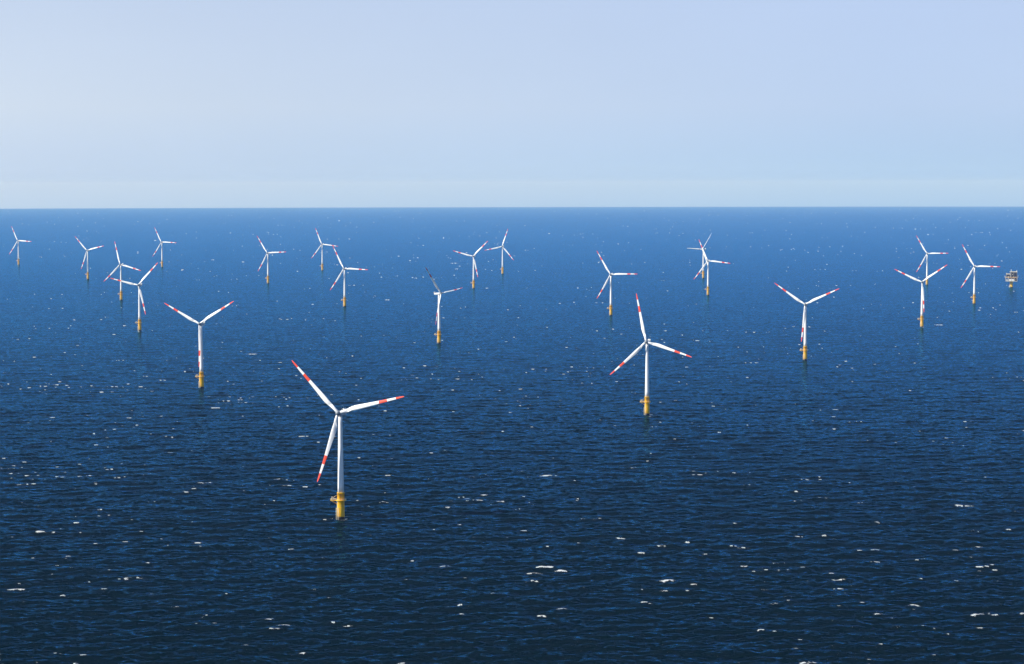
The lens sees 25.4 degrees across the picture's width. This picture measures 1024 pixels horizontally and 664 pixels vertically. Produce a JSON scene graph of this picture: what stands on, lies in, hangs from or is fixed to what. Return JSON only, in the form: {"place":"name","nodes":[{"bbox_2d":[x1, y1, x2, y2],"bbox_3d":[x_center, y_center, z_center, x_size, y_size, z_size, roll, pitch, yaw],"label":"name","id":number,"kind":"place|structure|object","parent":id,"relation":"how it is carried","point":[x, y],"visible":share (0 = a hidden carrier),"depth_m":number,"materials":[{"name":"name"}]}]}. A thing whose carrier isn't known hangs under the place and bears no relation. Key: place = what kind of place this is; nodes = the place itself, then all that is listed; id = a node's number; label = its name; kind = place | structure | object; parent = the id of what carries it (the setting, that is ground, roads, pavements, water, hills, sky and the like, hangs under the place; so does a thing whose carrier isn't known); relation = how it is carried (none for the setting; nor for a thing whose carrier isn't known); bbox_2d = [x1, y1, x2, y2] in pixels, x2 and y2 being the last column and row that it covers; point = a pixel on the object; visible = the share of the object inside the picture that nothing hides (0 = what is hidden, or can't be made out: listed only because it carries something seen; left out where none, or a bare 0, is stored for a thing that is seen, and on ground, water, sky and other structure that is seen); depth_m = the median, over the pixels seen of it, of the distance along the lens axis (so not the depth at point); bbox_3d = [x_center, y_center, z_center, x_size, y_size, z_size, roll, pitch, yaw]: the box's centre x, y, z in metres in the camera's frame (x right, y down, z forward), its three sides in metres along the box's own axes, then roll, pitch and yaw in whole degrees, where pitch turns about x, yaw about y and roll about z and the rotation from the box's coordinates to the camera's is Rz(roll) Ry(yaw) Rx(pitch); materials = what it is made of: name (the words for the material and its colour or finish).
{"place":"outdoors","nodes":[
{"label":"outdoors","id":0,"kind":"place"},
{"bbox_2d":[0,206,1023,663],"bbox_3d":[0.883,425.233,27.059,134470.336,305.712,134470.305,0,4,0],"label":"sea","id":1,"kind":"structure","parent":0,"point":[526,480],"depth_m":2503.32,"materials":[{"name":"blue liquid"}]},
{"bbox_2d":[10,226,30,264],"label":"wind turbine","id":2,"kind":"object","parent":1,"relation":"in","point":[18,241],"visible":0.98,"depth_m":8319.11,"materials":[{"name":"white paint"}]},
{"bbox_2d":[76,238,101,278],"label":"wind turbine","id":3,"kind":"object","parent":1,"relation":"in","point":[87,274],"visible":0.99,"depth_m":6944.46,"materials":[{"name":"white paint"}]},
{"bbox_2d":[104,244,140,299],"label":"wind turbine","id":4,"kind":"object","parent":1,"relation":"in","point":[121,291],"visible":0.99,"depth_m":5622.22,"materials":[{"name":"white paint"}]},
{"bbox_2d":[111,264,156,330],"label":"wind turbine","id":5,"kind":"object","parent":1,"relation":"in","point":[139,305],"visible":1,"depth_m":4406.27,"materials":[{"name":"white paint"}]},
{"bbox_2d":[154,227,175,266],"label":"wind turbine","id":6,"kind":"object","parent":1,"relation":"in","point":[161,262],"visible":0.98,"depth_m":8035.57,"materials":[{"name":"white paint"}]},
{"bbox_2d":[165,301,233,387],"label":"wind turbine","id":7,"kind":"object","parent":1,"relation":"in","point":[201,375],"visible":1,"depth_m":3135.49,"materials":[{"name":"white paint"}]},
{"bbox_2d":[257,236,280,283],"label":"wind turbine","id":8,"kind":"object","parent":1,"relation":"in","point":[267,253],"visible":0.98,"depth_m":6612.33,"materials":[{"name":"white paint"}]},
{"bbox_2d":[312,228,334,270],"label":"wind turbine","id":9,"kind":"object","parent":1,"relation":"in","point":[322,250],"visible":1,"depth_m":7669.41,"materials":[{"name":"white paint"}]},
{"bbox_2d":[292,361,403,519],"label":"wind turbine","id":10,"kind":"object","parent":1,"relation":"in","point":[340,508],"visible":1,"depth_m":1887.23,"materials":[{"name":"white metal"}]},
{"bbox_2d":[330,247,366,306],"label":"wind turbine","id":11,"kind":"object","parent":1,"relation":"in","point":[344,299],"visible":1,"depth_m":5290.79,"materials":[{"name":"white paint"}]},
{"bbox_2d":[426,268,460,342],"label":"wind turbine","id":12,"kind":"object","parent":1,"relation":"in","point":[439,294],"visible":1,"depth_m":4027.62,"materials":[{"name":"white paint"}]},
{"bbox_2d":[455,241,487,288],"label":"wind turbine","id":13,"kind":"object","parent":1,"relation":"in","point":[473,256],"visible":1,"depth_m":6247.35,"materials":[{"name":"white paint"}]},
{"bbox_2d":[487,229,512,273],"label":"wind turbine","id":14,"kind":"object","parent":1,"relation":"in","point":[502,271],"visible":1,"depth_m":7316.79,"materials":[{"name":"white paint"}]},
{"bbox_2d":[597,251,631,315],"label":"wind turbine","id":15,"kind":"object","parent":1,"relation":"in","point":[610,305],"visible":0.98,"depth_m":4898.55,"materials":[{"name":"white paint"}]},
{"bbox_2d":[610,293,690,414],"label":"wind turbine","id":16,"kind":"object","parent":1,"relation":"in","point":[647,342],"visible":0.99,"depth_m":2748.54,"materials":[{"name":"white paint"}]},
{"bbox_2d":[689,238,708,277],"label":"wind turbine","id":17,"kind":"object","parent":1,"relation":"in","point":[702,272],"visible":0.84,"depth_m":6925.09,"materials":[{"name":"white paint"}]},
{"bbox_2d":[694,240,726,294],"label":"wind turbine","id":18,"kind":"object","parent":1,"relation":"in","point":[707,289],"visible":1,"depth_m":5814.21,"materials":[{"name":"white paint"}]},
{"bbox_2d":[775,283,837,359],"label":"wind turbine","id":19,"kind":"object","parent":1,"relation":"in","point":[804,328],"visible":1,"depth_m":3619.23,"materials":[{"name":"white paint"}]},
{"bbox_2d":[895,265,946,326],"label":"wind turbine","id":20,"kind":"object","parent":1,"relation":"in","point":[921,317],"visible":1,"depth_m":4470.42,"materials":[{"name":"white paint"}]},
{"bbox_2d":[917,237,945,284],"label":"wind turbine","id":21,"kind":"object","parent":1,"relation":"in","point":[927,261],"visible":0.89,"depth_m":6414.08,"materials":[{"name":"white paint"}]},
{"bbox_2d":[961,245,998,303],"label":"wind turbine","id":22,"kind":"object","parent":1,"relation":"in","point":[974,298],"visible":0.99,"depth_m":5356.94,"materials":[{"name":"white paint"}]},
{"bbox_2d":[1005,270,1017,286],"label":"transformer platform","id":23,"kind":"structure","parent":1,"relation":"in","point":[1012,276],"depth_m":6240.78,"materials":[{"name":"grey metal"}]},
{"bbox_2d":[0,0,1023,208],"label":"sky","id":24,"kind":"structure","parent":0,"point":[104,103],"materials":[{"name":"blue"}]}
]}

